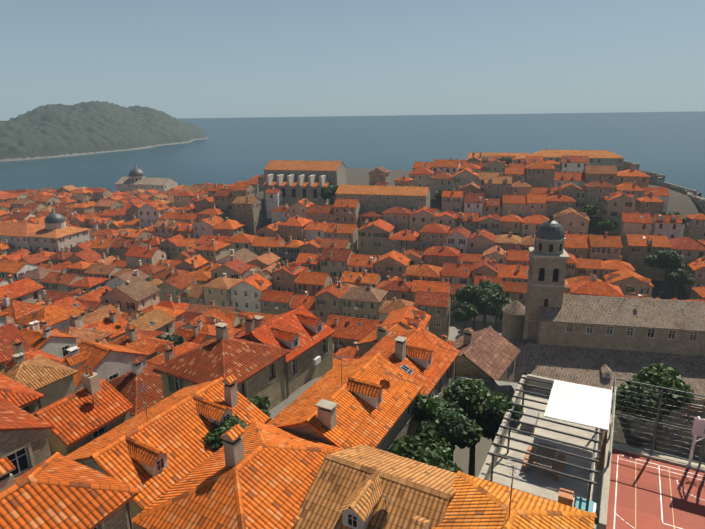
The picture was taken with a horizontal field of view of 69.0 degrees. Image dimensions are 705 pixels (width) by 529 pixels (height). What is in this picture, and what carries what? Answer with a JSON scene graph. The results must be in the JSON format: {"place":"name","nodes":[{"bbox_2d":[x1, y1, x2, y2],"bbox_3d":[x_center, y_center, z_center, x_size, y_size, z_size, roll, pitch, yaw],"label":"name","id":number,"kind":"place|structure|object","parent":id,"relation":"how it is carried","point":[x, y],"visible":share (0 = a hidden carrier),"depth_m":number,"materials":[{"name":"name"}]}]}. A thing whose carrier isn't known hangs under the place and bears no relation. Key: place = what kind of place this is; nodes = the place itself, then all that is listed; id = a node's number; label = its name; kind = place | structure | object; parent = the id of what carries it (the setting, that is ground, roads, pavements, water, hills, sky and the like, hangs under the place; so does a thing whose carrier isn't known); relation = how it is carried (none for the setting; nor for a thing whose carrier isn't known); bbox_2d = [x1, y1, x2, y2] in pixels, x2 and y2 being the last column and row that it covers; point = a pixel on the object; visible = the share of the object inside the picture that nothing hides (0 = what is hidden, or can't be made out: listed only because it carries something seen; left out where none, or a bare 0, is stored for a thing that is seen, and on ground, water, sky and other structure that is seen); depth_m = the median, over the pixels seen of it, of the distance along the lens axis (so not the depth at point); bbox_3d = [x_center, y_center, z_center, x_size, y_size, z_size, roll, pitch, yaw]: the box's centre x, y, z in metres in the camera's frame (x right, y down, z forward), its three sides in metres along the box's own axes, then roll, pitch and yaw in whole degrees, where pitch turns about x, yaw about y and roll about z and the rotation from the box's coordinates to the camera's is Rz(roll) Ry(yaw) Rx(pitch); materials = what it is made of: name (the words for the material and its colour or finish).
{"place":"outdoors","nodes":[
{"label":"outdoors","id":0,"kind":"place"},
{"bbox_2d":[0,101,207,161],"bbox_3d":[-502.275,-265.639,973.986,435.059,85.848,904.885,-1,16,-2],"label":"island hill","id":1,"kind":"structure","parent":0,"point":[62,130],"depth_m":832.06,"materials":[{"name":"green plant"}]},
{"bbox_2d":[0,111,704,198],"bbox_3d":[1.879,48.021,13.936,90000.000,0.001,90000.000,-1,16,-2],"label":"sea","id":2,"kind":"structure","parent":0,"point":[669,145],"depth_m":857.30,"materials":[{"name":"liquid"}]},
{"bbox_2d":[0,0,704,120],"label":"sky","id":3,"kind":"structure","parent":0,"point":[176,58],"materials":[{"name":"blue"}]},
{"bbox_2d":[156,157,695,476],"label":"tree foliage","id":4,"kind":"object","parent":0,"point":[464,413],"visible":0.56,"depth_m":32.17,"materials":[{"name":"green plant"}]},
{"bbox_2d":[255,168,704,447],"bbox_3d":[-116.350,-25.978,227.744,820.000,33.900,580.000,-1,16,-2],"label":"wall","id":5,"kind":"structure","parent":0,"point":[683,204],"depth_m":157.18,"materials":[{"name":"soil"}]},
{"bbox_2d":[0,148,704,528],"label":"town houses","id":6,"kind":"structure","parent":5,"relation":"on","point":[86,354],"depth_m":123.19,"materials":[{"name":"tile"}]},
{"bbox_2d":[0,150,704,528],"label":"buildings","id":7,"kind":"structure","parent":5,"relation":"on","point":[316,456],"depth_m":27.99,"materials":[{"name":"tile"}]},
{"bbox_2d":[269,319,704,464],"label":"pavement","id":8,"kind":"structure","parent":0,"point":[456,333],"depth_m":37.93,"materials":[{"name":"grey stone"}]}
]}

